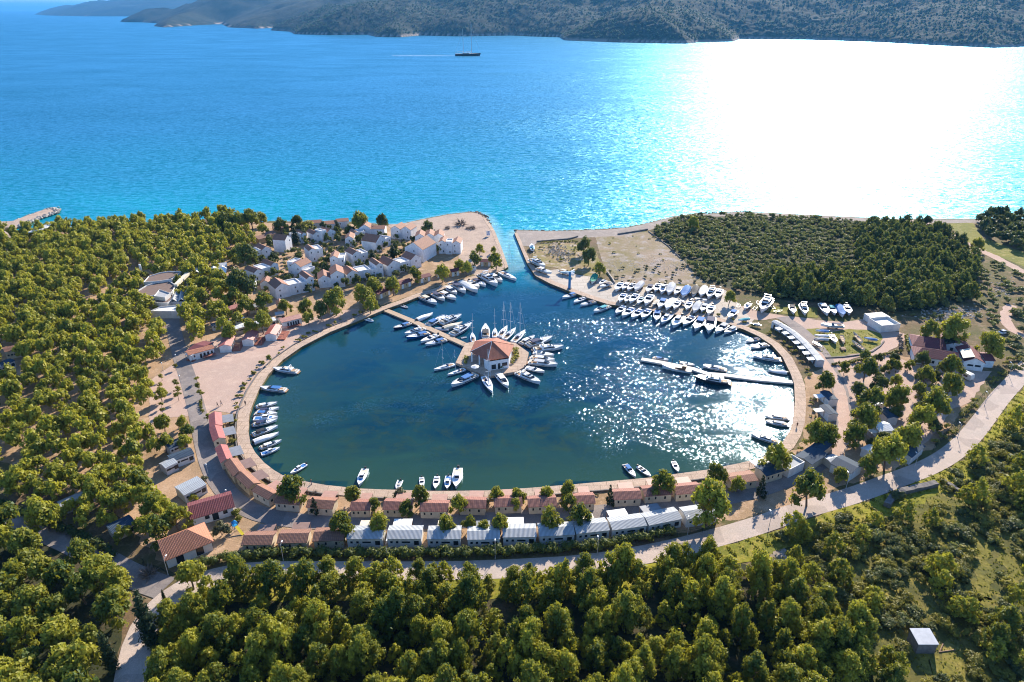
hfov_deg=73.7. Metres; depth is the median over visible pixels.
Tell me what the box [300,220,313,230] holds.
broadleaf tree
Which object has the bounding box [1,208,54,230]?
breakwater
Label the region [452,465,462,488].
fishing boat
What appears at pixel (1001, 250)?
field
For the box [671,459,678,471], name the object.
sports boat
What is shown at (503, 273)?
sailing yacht
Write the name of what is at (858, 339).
rowing boat
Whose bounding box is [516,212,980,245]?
shingle shore
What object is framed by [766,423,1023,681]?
meadow
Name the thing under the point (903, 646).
shrub
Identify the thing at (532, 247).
fishing boat
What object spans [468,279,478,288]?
sports boat
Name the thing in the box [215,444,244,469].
mobile home
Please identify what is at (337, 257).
villa
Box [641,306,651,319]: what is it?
sports boat
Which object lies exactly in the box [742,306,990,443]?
gravel yard
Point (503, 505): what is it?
mobile home
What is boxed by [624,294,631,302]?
sports boat
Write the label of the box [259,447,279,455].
fishing boat
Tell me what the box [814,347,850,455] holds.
sandy lane
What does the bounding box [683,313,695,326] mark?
sports boat
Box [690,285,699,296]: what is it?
covered boat
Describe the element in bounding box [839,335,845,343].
rowing boat
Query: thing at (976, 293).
young pine
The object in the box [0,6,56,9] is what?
distant coast
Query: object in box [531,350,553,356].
sports boat
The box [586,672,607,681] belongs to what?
pine tree
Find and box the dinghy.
[395,478,402,488]
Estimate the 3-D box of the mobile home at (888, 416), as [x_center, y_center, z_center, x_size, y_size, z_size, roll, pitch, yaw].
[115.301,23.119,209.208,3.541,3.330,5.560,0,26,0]
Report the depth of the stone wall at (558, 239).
373.67 m
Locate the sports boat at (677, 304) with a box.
[673,299,681,309]
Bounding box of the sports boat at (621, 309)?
[616,304,626,314]
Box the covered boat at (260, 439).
[251,432,278,444]
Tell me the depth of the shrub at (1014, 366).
238.13 m
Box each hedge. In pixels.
[0,498,118,557]
[192,523,675,565]
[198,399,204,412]
[511,347,519,362]
[541,239,577,242]
[831,349,902,364]
[896,333,903,349]
[904,333,910,351]
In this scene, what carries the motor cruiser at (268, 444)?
on the sea
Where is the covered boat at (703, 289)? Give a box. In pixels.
[698,285,707,297]
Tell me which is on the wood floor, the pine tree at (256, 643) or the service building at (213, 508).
the pine tree at (256, 643)
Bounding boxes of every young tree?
[172,379,178,384]
[173,391,181,399]
[196,389,204,397]
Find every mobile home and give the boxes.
[0,358,15,369]
[3,345,21,358]
[57,491,94,512]
[106,515,134,540]
[159,458,178,475]
[165,438,188,453]
[167,447,194,466]
[174,476,207,502]
[208,411,234,427]
[209,425,236,447]
[210,319,229,330]
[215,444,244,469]
[224,457,257,483]
[227,304,237,315]
[233,322,244,335]
[235,469,269,495]
[241,524,276,551]
[249,304,264,313]
[251,480,280,506]
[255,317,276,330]
[274,487,308,511]
[275,299,281,311]
[275,311,284,320]
[276,522,311,549]
[306,490,338,515]
[312,527,345,547]
[346,520,385,547]
[349,493,372,516]
[382,492,413,516]
[386,519,423,546]
[419,494,449,518]
[427,520,461,546]
[460,490,486,514]
[467,520,499,547]
[493,489,522,513]
[502,517,536,545]
[526,489,556,513]
[537,518,574,544]
[572,486,595,509]
[572,514,609,541]
[606,508,646,537]
[611,482,641,506]
[639,503,681,532]
[640,479,672,502]
[672,476,699,500]
[679,504,716,527]
[725,470,758,490]
[749,457,784,482]
[782,454,804,477]
[795,446,827,469]
[811,440,831,452]
[822,454,836,468]
[829,455,861,481]
[860,444,872,456]
[868,421,893,437]
[879,407,898,424]
[897,443,925,464]
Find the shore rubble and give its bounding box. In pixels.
[514,211,744,230]
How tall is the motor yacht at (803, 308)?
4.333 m
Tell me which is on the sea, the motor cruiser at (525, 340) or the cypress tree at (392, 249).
the motor cruiser at (525, 340)
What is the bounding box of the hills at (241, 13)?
[120,0,1023,47]
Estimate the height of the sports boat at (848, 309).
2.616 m
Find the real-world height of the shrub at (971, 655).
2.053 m
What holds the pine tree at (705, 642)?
on the wood floor
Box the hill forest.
[237,0,1023,43]
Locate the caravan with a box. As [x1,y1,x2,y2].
[962,370,974,380]
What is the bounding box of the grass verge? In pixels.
[150,386,1023,656]
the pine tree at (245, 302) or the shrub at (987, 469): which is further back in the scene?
the pine tree at (245, 302)
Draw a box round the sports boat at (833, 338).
[829,333,836,343]
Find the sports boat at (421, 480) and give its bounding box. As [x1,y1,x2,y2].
[419,475,424,485]
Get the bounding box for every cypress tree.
[96,630,120,674]
[130,589,158,651]
[161,589,165,599]
[291,227,299,244]
[334,220,341,233]
[368,250,376,260]
[390,245,396,258]
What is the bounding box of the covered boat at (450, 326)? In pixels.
[442,321,462,329]
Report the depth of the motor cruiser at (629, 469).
188.02 m
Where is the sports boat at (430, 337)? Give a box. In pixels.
[421,332,439,342]
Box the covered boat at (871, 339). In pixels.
[864,337,877,340]
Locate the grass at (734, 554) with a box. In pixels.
[689,331,1023,681]
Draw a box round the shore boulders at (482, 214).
[468,211,491,223]
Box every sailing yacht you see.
[434,343,454,370]
[447,350,465,375]
[470,320,475,341]
[481,353,492,392]
[492,309,497,337]
[497,303,506,337]
[498,246,516,280]
[502,302,515,340]
[511,304,524,342]
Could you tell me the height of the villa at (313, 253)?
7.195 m
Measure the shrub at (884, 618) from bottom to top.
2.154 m
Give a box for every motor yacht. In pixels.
[273,364,300,373]
[405,325,426,334]
[438,313,461,325]
[449,322,471,336]
[477,270,497,286]
[513,368,540,384]
[528,256,544,267]
[531,342,563,351]
[695,373,731,385]
[706,285,716,298]
[751,432,779,444]
[753,353,781,361]
[758,294,773,312]
[798,301,808,315]
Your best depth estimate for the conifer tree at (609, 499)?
172.70 m
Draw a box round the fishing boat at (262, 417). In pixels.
[251,414,277,421]
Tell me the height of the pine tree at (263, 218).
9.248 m
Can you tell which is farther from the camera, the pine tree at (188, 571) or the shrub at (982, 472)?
the shrub at (982, 472)
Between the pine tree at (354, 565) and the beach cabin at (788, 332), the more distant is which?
the beach cabin at (788, 332)
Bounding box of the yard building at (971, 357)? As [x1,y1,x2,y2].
[908,334,995,371]
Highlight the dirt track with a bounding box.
[911,220,1023,272]
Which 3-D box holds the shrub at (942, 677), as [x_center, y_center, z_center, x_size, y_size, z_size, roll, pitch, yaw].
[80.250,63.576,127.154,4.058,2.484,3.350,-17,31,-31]
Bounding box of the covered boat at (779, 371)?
[768,369,787,374]
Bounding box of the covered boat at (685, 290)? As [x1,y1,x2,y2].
[680,284,691,297]
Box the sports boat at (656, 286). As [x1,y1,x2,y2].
[653,281,660,291]
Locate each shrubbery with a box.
[180,235,1023,681]
[247,211,1023,663]
[383,263,698,504]
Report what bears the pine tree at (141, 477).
on the camp ground at (234, 538)
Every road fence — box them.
[239,526,714,555]
[933,350,1023,449]
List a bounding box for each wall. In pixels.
[235,311,369,496]
[373,476,714,500]
[537,235,577,241]
[618,228,647,234]
[648,231,679,257]
[825,341,884,357]
[883,480,938,508]
[944,479,959,491]
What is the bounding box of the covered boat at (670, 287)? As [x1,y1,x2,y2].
[666,282,675,294]
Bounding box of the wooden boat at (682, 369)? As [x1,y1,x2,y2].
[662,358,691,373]
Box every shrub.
[150,641,159,652]
[416,644,427,654]
[475,653,488,666]
[480,609,489,618]
[565,590,575,599]
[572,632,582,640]
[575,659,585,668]
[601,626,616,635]
[661,621,671,630]
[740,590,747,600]
[759,642,773,655]
[772,530,790,543]
[804,554,824,564]
[811,529,823,538]
[811,544,823,557]
[812,539,825,553]
[815,521,834,532]
[816,562,829,578]
[821,553,833,560]
[833,511,852,523]
[835,523,846,530]
[835,586,855,604]
[837,584,847,594]
[839,532,855,543]
[840,511,853,520]
[840,545,851,556]
[841,530,855,538]
[846,524,856,534]
[846,543,862,559]
[848,581,866,596]
[854,543,868,552]
[863,569,881,583]
[867,522,878,529]
[867,528,885,542]
[869,574,881,584]
[872,553,890,566]
[873,510,887,520]
[873,565,890,575]
[873,610,896,628]
[878,600,885,611]
[879,548,894,560]
[884,531,901,544]
[884,595,904,607]
[884,602,899,614]
[885,544,904,554]
[885,559,896,567]
[887,566,897,576]
[888,523,898,532]
[890,490,905,500]
[890,517,903,525]
[890,579,904,589]
[892,541,908,549]
[892,637,912,656]
[893,525,907,532]
[894,610,920,628]
[896,566,910,577]
[898,535,913,544]
[900,589,914,603]
[901,530,918,540]
[904,604,918,611]
[905,603,928,622]
[907,544,919,555]
[908,556,925,566]
[913,530,920,538]
[914,538,937,552]
[914,572,927,582]
[917,554,933,563]
[917,562,927,571]
[919,528,935,542]
[920,675,934,681]
[922,621,937,631]
[927,503,946,515]
[930,515,945,527]
[930,612,938,623]
[932,671,950,681]
[935,613,956,630]
[936,545,950,554]
[938,502,952,510]
[939,522,954,532]
[939,570,955,579]
[940,603,952,615]
[941,485,954,492]
[942,579,962,591]
[944,625,962,636]
[945,589,968,603]
[947,467,965,478]
[947,542,962,556]
[949,558,971,568]
[950,565,966,577]
[950,673,963,681]
[951,522,965,532]
[953,477,964,485]
[955,528,976,541]
[957,545,980,556]
[958,552,973,563]
[959,565,974,578]
[962,535,978,543]
[962,647,988,665]
[964,479,981,487]
[964,591,983,600]
[964,664,983,679]
[966,659,980,667]
[968,461,979,467]
[968,523,985,533]
[970,500,979,508]
[971,629,986,642]
[972,612,987,622]
[974,640,983,646]
[975,468,989,475]
[975,653,995,667]
[976,499,991,509]
[978,512,994,526]
[978,673,991,681]
[980,465,995,472]
[981,462,990,466]
[982,475,993,482]
[983,529,991,537]
[983,606,996,615]
[985,494,1000,505]
[985,509,1000,520]
[986,440,999,448]
[986,484,998,489]
[987,487,1003,498]
[988,532,1000,542]
[989,665,1006,678]
[991,447,999,454]
[993,472,1006,480]
[993,479,1004,489]
[995,462,1010,472]
[995,488,1009,497]
[997,596,1010,606]
[998,449,1011,456]
[999,441,1012,450]
[999,576,1015,588]
[1000,483,1012,490]
[1000,507,1010,515]
[1000,519,1016,529]
[1001,495,1021,508]
[1003,667,1016,681]
[1004,656,1022,676]
[1007,342,1023,349]
[1007,442,1021,449]
[1008,334,1021,340]
[1008,363,1023,370]
[1008,515,1023,527]
[1009,309,1023,314]
[1009,647,1020,656]
[1010,510,1023,518]
[1010,651,1023,667]
[1012,434,1023,440]
[1014,548,1023,559]
[1016,325,1023,331]
[1017,529,1023,536]
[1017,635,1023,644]
[1018,439,1023,445]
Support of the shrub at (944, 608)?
on the ground at (136, 551)
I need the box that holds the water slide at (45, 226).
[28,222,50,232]
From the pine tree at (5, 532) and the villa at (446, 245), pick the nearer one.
the pine tree at (5, 532)
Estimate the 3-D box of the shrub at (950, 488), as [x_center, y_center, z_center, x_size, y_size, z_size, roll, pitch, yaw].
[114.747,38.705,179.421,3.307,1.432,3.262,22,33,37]
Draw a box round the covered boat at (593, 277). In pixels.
[590,273,597,283]
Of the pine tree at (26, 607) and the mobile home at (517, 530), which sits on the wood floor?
the pine tree at (26, 607)
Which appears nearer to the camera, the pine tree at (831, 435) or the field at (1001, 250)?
the pine tree at (831, 435)
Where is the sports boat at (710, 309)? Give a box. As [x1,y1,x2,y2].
[706,303,715,314]
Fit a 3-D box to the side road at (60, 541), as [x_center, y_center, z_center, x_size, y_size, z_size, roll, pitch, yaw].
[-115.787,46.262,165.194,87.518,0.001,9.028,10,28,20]
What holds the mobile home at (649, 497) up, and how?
on the camp ground at (234, 538)
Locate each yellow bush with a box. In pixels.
[231,508,241,515]
[234,514,241,520]
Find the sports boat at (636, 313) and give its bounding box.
[631,307,642,319]
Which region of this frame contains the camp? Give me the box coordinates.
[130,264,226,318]
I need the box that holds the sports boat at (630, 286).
[627,281,635,290]
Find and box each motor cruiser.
[250,424,277,436]
[252,418,276,426]
[253,410,276,415]
[255,401,276,408]
[256,406,278,411]
[258,439,281,449]
[260,385,288,392]
[393,322,412,329]
[406,331,431,338]
[419,295,436,304]
[425,314,444,326]
[425,337,447,345]
[429,291,444,300]
[438,290,455,299]
[443,285,456,294]
[447,281,465,293]
[451,372,479,386]
[471,278,485,286]
[481,323,489,338]
[489,273,502,282]
[494,372,508,387]
[518,334,534,344]
[524,335,552,347]
[526,358,557,366]
[529,355,554,361]
[535,266,551,273]
[558,269,574,275]
[562,292,576,298]
[580,300,596,305]
[594,304,611,312]
[600,282,612,287]
[622,282,629,290]
[622,464,635,477]
[646,284,653,292]
[652,356,668,360]
[653,310,660,321]
[657,298,667,308]
[674,287,681,294]
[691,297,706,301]
[693,316,705,330]
[700,303,708,312]
[703,364,726,371]
[704,316,716,333]
[716,322,729,333]
[724,326,737,333]
[728,309,738,318]
[746,337,760,342]
[751,342,769,348]
[765,414,789,420]
[765,419,789,426]
[788,304,795,314]
[818,303,829,315]
[821,322,845,329]
[828,305,836,314]
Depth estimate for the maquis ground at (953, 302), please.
347.88 m
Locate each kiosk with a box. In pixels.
[375,287,391,299]
[398,278,411,289]
[416,273,431,283]
[449,268,459,276]
[479,259,491,266]
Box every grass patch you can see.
[888,492,966,517]
[929,636,966,681]
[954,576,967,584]
[964,536,998,608]
[980,597,1002,614]
[997,545,1023,594]
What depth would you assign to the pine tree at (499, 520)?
162.09 m
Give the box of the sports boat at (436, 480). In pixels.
[433,474,439,489]
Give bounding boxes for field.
[595,231,707,285]
[948,223,1023,266]
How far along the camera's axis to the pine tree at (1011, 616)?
135.66 m
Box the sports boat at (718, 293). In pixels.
[714,287,723,298]
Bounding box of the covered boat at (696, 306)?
[692,300,702,312]
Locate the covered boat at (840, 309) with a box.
[835,303,845,317]
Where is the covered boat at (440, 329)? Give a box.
[434,327,448,330]
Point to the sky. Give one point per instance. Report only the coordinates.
(2, 2)
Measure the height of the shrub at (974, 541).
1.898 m
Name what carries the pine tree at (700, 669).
on the wood floor
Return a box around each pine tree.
[0,464,26,496]
[0,500,19,525]
[0,524,25,549]
[0,557,28,587]
[0,571,18,608]
[0,590,11,619]
[0,615,15,655]
[0,653,33,681]
[1,614,42,653]
[6,526,42,555]
[6,671,42,681]
[9,583,43,614]
[10,582,48,617]
[12,547,43,577]
[13,645,45,674]
[21,494,66,533]
[24,674,58,681]
[26,554,54,585]
[33,592,67,632]
[36,642,89,681]
[38,559,75,593]
[39,662,74,681]
[40,613,81,651]
[61,571,103,605]
[61,667,99,681]
[62,637,102,674]
[63,537,95,567]
[71,622,103,644]
[78,551,119,592]
[82,470,111,503]
[89,583,132,632]
[95,487,128,513]
[103,566,133,597]
[110,480,131,511]
[125,467,153,486]
[138,489,165,515]
[142,511,174,551]
[142,644,186,681]
[148,677,158,681]
[154,598,178,636]
[161,503,195,531]
[162,666,192,681]
[171,665,195,681]
[174,559,206,591]
[175,591,211,628]
[175,626,211,666]
[194,287,212,307]
[198,613,228,654]
[201,661,232,681]
[211,268,226,279]
[214,210,232,231]
[221,321,237,337]
[221,552,253,592]
[222,612,247,647]
[225,266,257,297]
[226,285,242,305]
[229,211,248,225]
[235,241,258,264]
[235,294,254,315]
[240,606,268,639]
[241,208,260,229]
[242,318,253,333]
[244,631,277,674]
[251,310,272,331]
[254,290,272,312]
[255,614,286,660]
[256,558,289,601]
[257,211,267,222]
[266,621,297,663]
[266,660,296,681]
[272,216,290,233]
[273,607,300,632]
[276,474,307,504]
[277,299,293,314]
[285,663,314,681]
[289,624,313,666]
[290,215,302,225]
[290,557,320,600]
[296,297,312,313]
[300,597,337,642]
[302,311,313,323]
[303,641,329,679]
[313,300,327,319]
[313,554,339,590]
[318,570,345,603]
[322,285,346,315]
[327,644,349,677]
[328,509,355,544]
[343,555,365,584]
[344,485,360,501]
[345,624,376,664]
[345,633,377,675]
[347,588,376,623]
[351,209,368,228]
[352,283,372,304]
[357,634,385,675]
[362,294,379,313]
[362,622,384,647]
[363,671,385,681]
[364,596,402,641]
[366,276,381,290]
[367,278,384,292]
[369,497,380,511]
[369,510,389,531]
[373,569,400,595]
[376,213,388,225]
[378,584,411,630]
[384,275,399,295]
[386,675,406,681]
[393,649,419,681]
[398,498,413,517]
[401,593,430,626]
[405,557,424,580]
[408,265,421,282]
[411,484,429,507]
[411,663,432,678]
[414,566,445,596]
[415,675,432,681]
[418,647,440,678]
[420,219,434,231]
[424,562,440,583]
[427,638,459,677]
[428,619,457,657]
[428,662,462,681]
[434,263,449,282]
[437,512,455,532]
[445,627,458,646]
[448,493,467,514]
[450,570,483,610]
[451,637,472,673]
[453,259,463,267]
[453,608,487,651]
[455,561,482,591]
[458,260,472,276]
[460,514,476,527]
[465,674,483,681]
[469,250,481,267]
[475,243,484,254]
[477,519,489,528]
[487,251,502,268]
[487,485,504,500]
[491,512,508,534]
[504,564,522,584]
[510,604,542,640]
[511,487,526,504]
[511,497,519,510]
[513,658,548,681]
[515,627,543,665]
[518,615,544,650]
[526,641,562,681]
[534,580,562,611]
[539,486,553,496]
[540,503,564,528]
[541,600,573,648]
[551,647,580,681]
[559,493,576,511]
[560,479,575,495]
[565,502,591,525]
[570,566,602,605]
[571,551,595,583]
[576,235,591,250]
[581,247,595,264]
[581,606,608,641]
[581,641,608,674]
[583,584,612,610]
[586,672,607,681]
[594,261,605,275]
[606,590,639,632]
[608,662,640,681]
[610,542,640,581]
[614,655,647,681]
[622,594,649,628]
[633,642,656,680]
[646,635,670,665]
[650,469,677,496]
[653,540,684,573]
[658,567,687,602]
[658,644,689,681]
[684,632,726,679]
[686,652,722,681]
[687,216,698,227]
[689,475,732,527]
[692,617,718,645]
[694,552,720,587]
[695,534,721,560]
[701,639,729,673]
[702,670,722,681]
[705,575,737,620]
[706,461,729,483]
[711,566,743,605]
[716,555,744,584]
[724,289,736,304]
[726,601,754,648]
[728,475,745,491]
[740,649,770,681]
[745,549,773,587]
[753,598,779,632]
[757,441,792,470]
[767,596,808,639]
[770,662,804,681]
[772,556,803,587]
[780,574,813,613]
[788,467,826,506]
[790,643,820,678]
[797,616,838,654]
[801,417,829,444]
[801,670,827,681]
[802,596,836,628]
[805,581,840,612]
[806,639,832,662]
[814,370,835,390]
[821,423,841,448]
[824,647,866,681]
[826,620,858,653]
[830,614,853,650]
[833,466,848,483]
[838,360,850,373]
[843,421,868,449]
[845,401,880,428]
[845,599,870,630]
[849,406,859,418]
[850,613,881,646]
[850,631,874,666]
[851,355,878,380]
[851,381,865,396]
[851,643,874,681]
[855,385,886,414]
[858,454,878,477]
[859,349,872,359]
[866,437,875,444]
[869,432,908,470]
[872,372,884,377]
[872,374,889,387]
[875,353,883,362]
[875,660,907,681]
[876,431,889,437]
[880,363,891,374]
[883,383,912,410]
[886,358,896,368]
[889,353,900,360]
[889,374,903,385]
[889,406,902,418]
[890,360,903,372]
[892,421,923,447]
[904,360,915,370]
[906,403,937,431]
[912,381,926,398]
[913,350,930,367]
[914,401,923,406]
[917,364,936,387]
[918,384,953,416]
[920,318,942,335]
[923,215,932,225]
[927,417,943,431]
[930,369,941,381]
[934,361,945,373]
[935,312,971,345]
[939,353,967,378]
[941,372,964,396]
[970,237,984,250]
[974,330,1004,358]
[979,622,1019,653]
[983,603,1023,640]
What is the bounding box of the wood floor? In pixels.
[0,543,836,681]
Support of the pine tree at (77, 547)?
on the wood floor
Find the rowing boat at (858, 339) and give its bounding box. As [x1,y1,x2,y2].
[853,331,862,343]
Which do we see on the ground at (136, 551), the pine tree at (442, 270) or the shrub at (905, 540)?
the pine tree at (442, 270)
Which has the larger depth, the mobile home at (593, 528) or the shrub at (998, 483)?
the shrub at (998, 483)
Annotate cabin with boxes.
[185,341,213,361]
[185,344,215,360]
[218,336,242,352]
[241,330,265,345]
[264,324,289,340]
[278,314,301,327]
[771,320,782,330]
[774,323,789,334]
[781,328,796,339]
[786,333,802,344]
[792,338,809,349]
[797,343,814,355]
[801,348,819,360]
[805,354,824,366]
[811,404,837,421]
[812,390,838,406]
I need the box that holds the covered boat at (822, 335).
[814,334,829,337]
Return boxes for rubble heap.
[539,243,578,260]
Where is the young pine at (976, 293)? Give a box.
[962,281,982,299]
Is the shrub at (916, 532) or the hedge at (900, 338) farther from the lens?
the hedge at (900, 338)
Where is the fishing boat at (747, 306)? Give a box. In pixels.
[744,302,751,309]
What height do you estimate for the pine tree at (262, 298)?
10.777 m
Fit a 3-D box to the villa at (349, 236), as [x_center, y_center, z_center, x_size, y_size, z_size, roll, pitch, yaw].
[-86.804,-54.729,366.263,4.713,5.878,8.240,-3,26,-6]
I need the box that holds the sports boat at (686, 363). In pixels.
[679,361,694,365]
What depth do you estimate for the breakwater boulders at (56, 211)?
419.06 m
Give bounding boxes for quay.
[236,268,805,498]
[483,218,507,268]
[515,233,538,275]
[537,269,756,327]
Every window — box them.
[176,555,184,563]
[196,546,203,555]
[212,513,218,520]
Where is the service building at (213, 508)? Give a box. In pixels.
[187,491,234,525]
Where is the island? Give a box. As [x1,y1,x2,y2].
[456,338,528,377]
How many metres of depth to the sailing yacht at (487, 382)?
229.67 m
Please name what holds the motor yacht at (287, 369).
on the sea
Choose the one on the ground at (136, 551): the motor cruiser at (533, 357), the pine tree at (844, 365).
the pine tree at (844, 365)
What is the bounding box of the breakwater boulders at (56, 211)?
[13,206,60,227]
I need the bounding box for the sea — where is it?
[0,10,1023,490]
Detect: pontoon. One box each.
[384,309,465,346]
[641,358,792,384]
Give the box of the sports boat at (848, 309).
[843,302,851,314]
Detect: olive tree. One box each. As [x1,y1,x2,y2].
[210,520,231,536]
[392,487,405,497]
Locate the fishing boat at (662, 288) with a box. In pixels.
[659,282,667,294]
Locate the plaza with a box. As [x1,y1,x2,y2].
[148,308,360,423]
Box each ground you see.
[0,211,1023,658]
[0,222,988,563]
[532,240,604,275]
[651,216,974,312]
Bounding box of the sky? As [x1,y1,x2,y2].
[0,0,107,5]
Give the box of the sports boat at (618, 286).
[615,280,623,291]
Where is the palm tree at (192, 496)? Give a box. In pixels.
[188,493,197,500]
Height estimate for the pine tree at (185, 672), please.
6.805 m
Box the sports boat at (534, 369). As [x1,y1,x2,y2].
[524,365,544,372]
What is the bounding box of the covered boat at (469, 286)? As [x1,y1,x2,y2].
[458,280,477,292]
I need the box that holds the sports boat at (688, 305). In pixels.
[685,299,692,310]
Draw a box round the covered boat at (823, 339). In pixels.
[815,337,829,341]
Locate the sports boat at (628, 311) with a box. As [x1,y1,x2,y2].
[622,305,635,317]
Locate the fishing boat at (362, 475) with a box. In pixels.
[357,466,368,486]
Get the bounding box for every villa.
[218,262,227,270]
[244,259,279,280]
[253,243,271,259]
[255,230,275,243]
[260,276,270,288]
[268,270,314,298]
[272,224,288,232]
[272,234,292,252]
[287,258,314,276]
[289,230,305,243]
[296,219,321,230]
[303,244,323,261]
[306,228,318,242]
[315,227,335,242]
[317,264,344,287]
[324,218,348,228]
[329,250,345,266]
[343,257,383,283]
[345,231,355,246]
[345,247,367,265]
[349,228,364,238]
[359,221,386,234]
[361,233,390,251]
[378,251,421,275]
[390,222,416,239]
[405,235,436,262]
[415,229,444,244]
[438,235,462,253]
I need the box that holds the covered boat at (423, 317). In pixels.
[415,312,432,321]
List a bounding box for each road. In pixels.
[1,505,173,597]
[114,360,1023,681]
[165,316,852,529]
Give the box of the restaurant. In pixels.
[470,338,513,370]
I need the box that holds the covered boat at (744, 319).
[738,318,749,321]
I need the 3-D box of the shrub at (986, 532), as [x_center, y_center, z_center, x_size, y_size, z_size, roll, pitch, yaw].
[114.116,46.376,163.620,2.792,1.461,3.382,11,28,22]
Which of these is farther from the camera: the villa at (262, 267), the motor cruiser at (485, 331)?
the villa at (262, 267)
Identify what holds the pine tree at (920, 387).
on the ground at (136, 551)
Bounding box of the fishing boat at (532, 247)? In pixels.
[529,243,534,250]
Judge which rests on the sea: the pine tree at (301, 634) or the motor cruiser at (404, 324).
the motor cruiser at (404, 324)
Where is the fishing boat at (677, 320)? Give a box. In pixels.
[672,313,685,327]
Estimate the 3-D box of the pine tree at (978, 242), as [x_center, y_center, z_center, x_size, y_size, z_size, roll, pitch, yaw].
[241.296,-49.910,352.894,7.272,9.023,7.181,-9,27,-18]
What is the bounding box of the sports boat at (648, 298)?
[644,292,654,305]
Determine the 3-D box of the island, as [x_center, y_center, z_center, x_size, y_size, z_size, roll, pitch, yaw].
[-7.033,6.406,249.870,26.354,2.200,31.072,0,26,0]
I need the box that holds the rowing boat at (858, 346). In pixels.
[852,340,864,350]
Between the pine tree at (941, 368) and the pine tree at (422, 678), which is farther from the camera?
the pine tree at (941, 368)
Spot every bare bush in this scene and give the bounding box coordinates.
[135,563,160,582]
[452,218,468,225]
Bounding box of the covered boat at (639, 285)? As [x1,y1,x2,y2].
[634,280,644,291]
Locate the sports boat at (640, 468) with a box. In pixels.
[636,464,650,476]
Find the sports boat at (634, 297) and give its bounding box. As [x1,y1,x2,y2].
[629,291,639,303]
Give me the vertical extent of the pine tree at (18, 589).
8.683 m
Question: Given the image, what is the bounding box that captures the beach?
[388,212,504,274]
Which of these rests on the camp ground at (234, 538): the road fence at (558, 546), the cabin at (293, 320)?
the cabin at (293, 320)
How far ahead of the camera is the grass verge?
163.58 m
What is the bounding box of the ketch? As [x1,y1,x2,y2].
[455,36,480,55]
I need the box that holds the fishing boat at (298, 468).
[290,462,307,474]
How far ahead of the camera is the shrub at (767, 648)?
133.72 m
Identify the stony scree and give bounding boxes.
[607,255,687,277]
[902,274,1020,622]
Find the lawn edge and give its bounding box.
[767,305,817,317]
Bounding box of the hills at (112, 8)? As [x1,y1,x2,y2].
[36,0,196,15]
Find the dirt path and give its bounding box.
[999,304,1023,337]
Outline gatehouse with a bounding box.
[157,522,213,567]
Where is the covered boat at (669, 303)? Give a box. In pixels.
[665,298,675,310]
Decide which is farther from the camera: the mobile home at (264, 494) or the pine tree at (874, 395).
the pine tree at (874, 395)
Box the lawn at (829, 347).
[807,328,882,356]
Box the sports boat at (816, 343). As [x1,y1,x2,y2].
[812,340,821,346]
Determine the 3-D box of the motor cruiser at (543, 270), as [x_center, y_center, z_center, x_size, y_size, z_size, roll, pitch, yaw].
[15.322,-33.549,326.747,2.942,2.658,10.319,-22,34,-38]
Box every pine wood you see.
[0,204,266,545]
[152,403,1023,681]
[245,205,1023,292]
[759,214,984,310]
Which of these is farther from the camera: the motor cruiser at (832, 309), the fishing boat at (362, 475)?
the motor cruiser at (832, 309)
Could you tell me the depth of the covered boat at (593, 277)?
315.25 m
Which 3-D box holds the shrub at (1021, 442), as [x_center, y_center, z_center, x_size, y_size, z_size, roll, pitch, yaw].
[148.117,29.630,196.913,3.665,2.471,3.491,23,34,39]
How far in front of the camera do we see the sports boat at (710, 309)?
283.12 m
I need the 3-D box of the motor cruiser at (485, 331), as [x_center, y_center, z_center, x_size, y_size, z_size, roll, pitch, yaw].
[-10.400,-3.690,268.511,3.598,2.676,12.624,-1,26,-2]
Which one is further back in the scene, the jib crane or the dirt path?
the jib crane
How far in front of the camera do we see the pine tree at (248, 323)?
262.41 m
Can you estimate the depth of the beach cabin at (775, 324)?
269.44 m
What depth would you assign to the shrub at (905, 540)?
160.58 m
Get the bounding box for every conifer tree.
[308,497,318,515]
[605,485,614,506]
[755,475,768,500]
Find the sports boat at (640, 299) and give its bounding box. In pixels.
[637,295,644,304]
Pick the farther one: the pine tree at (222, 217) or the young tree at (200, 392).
the pine tree at (222, 217)
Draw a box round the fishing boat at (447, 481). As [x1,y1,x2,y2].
[444,474,450,489]
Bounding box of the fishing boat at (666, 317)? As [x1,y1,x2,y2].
[661,311,673,323]
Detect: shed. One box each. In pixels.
[863,312,889,321]
[867,316,900,332]
[907,628,938,653]
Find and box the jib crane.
[561,269,574,289]
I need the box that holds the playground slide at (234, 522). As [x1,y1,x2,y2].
[231,520,243,534]
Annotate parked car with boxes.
[998,329,1007,334]
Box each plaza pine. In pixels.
[152,413,170,431]
[153,386,167,399]
[156,432,173,451]
[175,414,187,427]
[176,434,192,450]
[178,423,194,435]
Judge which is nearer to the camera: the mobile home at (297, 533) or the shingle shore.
the mobile home at (297, 533)
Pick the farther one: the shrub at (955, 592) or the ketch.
the ketch
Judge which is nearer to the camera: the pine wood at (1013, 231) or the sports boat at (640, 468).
the sports boat at (640, 468)
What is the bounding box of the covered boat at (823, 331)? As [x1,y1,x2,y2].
[816,330,829,332]
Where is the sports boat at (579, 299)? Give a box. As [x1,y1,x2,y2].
[574,296,585,303]
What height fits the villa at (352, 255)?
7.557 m
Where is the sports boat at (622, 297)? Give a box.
[618,291,626,302]
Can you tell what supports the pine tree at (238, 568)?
on the wood floor

